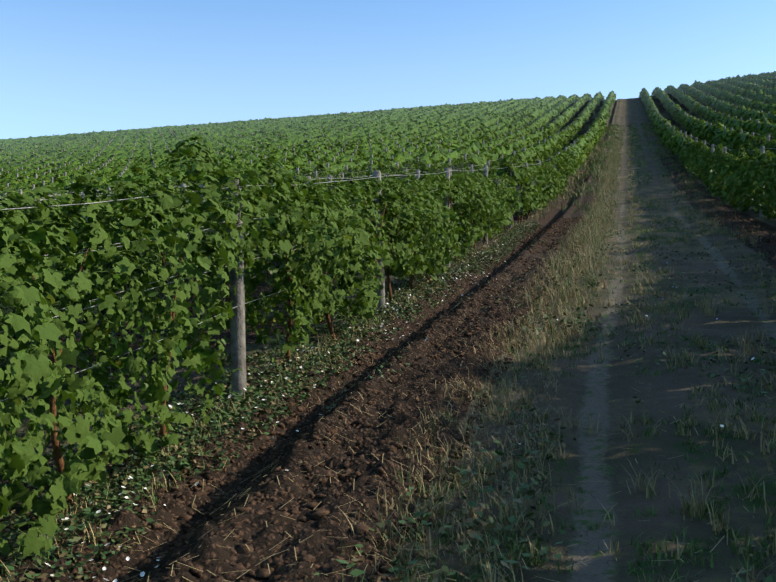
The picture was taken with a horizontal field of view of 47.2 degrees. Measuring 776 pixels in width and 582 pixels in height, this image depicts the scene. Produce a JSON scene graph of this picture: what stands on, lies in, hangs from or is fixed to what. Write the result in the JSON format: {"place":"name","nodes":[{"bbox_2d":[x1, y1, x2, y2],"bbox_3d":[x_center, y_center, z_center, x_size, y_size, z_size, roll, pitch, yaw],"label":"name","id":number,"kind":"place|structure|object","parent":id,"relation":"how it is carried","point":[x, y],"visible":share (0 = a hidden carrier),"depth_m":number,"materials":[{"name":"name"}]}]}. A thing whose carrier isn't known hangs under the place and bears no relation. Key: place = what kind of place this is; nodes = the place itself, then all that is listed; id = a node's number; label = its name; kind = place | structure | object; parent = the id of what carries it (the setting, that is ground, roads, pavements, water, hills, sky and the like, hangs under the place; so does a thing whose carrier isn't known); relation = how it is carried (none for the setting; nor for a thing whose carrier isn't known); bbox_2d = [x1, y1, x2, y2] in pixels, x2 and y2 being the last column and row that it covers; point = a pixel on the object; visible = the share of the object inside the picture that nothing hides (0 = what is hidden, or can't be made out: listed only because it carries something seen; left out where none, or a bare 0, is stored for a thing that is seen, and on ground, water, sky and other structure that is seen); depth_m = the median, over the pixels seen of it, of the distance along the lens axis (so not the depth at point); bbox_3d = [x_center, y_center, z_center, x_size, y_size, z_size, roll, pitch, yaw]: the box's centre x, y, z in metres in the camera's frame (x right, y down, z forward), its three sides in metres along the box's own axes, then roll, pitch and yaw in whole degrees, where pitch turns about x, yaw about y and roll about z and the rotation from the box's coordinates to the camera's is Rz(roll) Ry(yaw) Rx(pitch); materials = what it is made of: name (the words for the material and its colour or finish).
{"place":"outdoors","nodes":[
{"label":"outdoors","id":0,"kind":"place"},
{"bbox_2d":[0,93,775,581],"bbox_3d":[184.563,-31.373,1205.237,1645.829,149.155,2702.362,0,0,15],"label":"hillside ground","id":1,"kind":"structure","parent":0,"point":[594,465],"depth_m":6.16,"materials":[{"name":"brown soil"}]},
{"bbox_2d":[5,204,753,581],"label":"bindweed flowers","id":2,"kind":"object","parent":1,"relation":"on","point":[295,386],"visible":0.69,"depth_m":7.38,"materials":[{"name":"white plant"}]},
{"bbox_2d":[0,135,775,557],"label":"vine leaves","id":3,"kind":"object","parent":1,"relation":"on","point":[28,239],"visible":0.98,"depth_m":6.17,"materials":[{"name":"green plant"}]},
{"bbox_2d":[0,122,775,581],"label":"track grass tufts","id":4,"kind":"object","parent":1,"relation":"on","point":[604,216],"visible":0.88,"depth_m":6.58,"materials":[{"name":"green plant"}]},
{"bbox_2d":[0,218,775,581],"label":"weeds","id":5,"kind":"object","parent":1,"relation":"on","point":[230,412],"visible":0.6,"depth_m":6.64,"materials":[{"name":"green plant"}]},
{"bbox_2d":[0,134,775,234],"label":"vine leaves","id":6,"kind":"object","parent":1,"relation":"on","point":[724,174],"visible":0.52,"depth_m":30.02,"materials":[{"name":"green plant"}]},
{"bbox_2d":[0,71,775,395],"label":"trellis posts","id":7,"kind":"object","parent":1,"relation":"on","point":[238,335],"visible":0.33,"depth_m":26.78,"materials":[{"name":"grey wood"}]},
{"bbox_2d":[0,132,773,401],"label":"trellis wires","id":8,"kind":"object","parent":7,"relation":"attached to","point":[210,228],"visible":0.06,"depth_m":7.25,"materials":[{"name":"grey metal"}]},
{"bbox_2d":[0,71,775,194],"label":"grapevines","id":9,"kind":"object","parent":1,"relation":"on","point":[399,157],"depth_m":128.75,"materials":[{"name":"green plant"}]},
{"bbox_2d":[23,141,775,507],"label":"vine trunks","id":10,"kind":"object","parent":1,"relation":"on","point":[57,443],"visible":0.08,"depth_m":8.55,"materials":[{"name":"brown wood"}]},
{"bbox_2d":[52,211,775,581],"bbox_3d":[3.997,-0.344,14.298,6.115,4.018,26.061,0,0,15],"label":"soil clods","id":11,"kind":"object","parent":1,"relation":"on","point":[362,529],"visible":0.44,"depth_m":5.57,"materials":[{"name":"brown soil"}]},
{"bbox_2d":[0,99,775,195],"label":"vine leaves","id":12,"kind":"object","parent":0,"point":[704,133],"visible":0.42,"depth_m":73.22,"materials":[{"name":"green plant"}]},
{"bbox_2d":[0,139,775,347],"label":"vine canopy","id":13,"kind":"object","parent":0,"point":[12,309],"visible":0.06,"depth_m":12.99,"materials":[{"name":"green plant"}]},
{"bbox_2d":[0,0,775,138],"label":"sky","id":14,"kind":"structure","parent":0,"point":[67,66],"materials":[{"name":"blue"}]}
]}

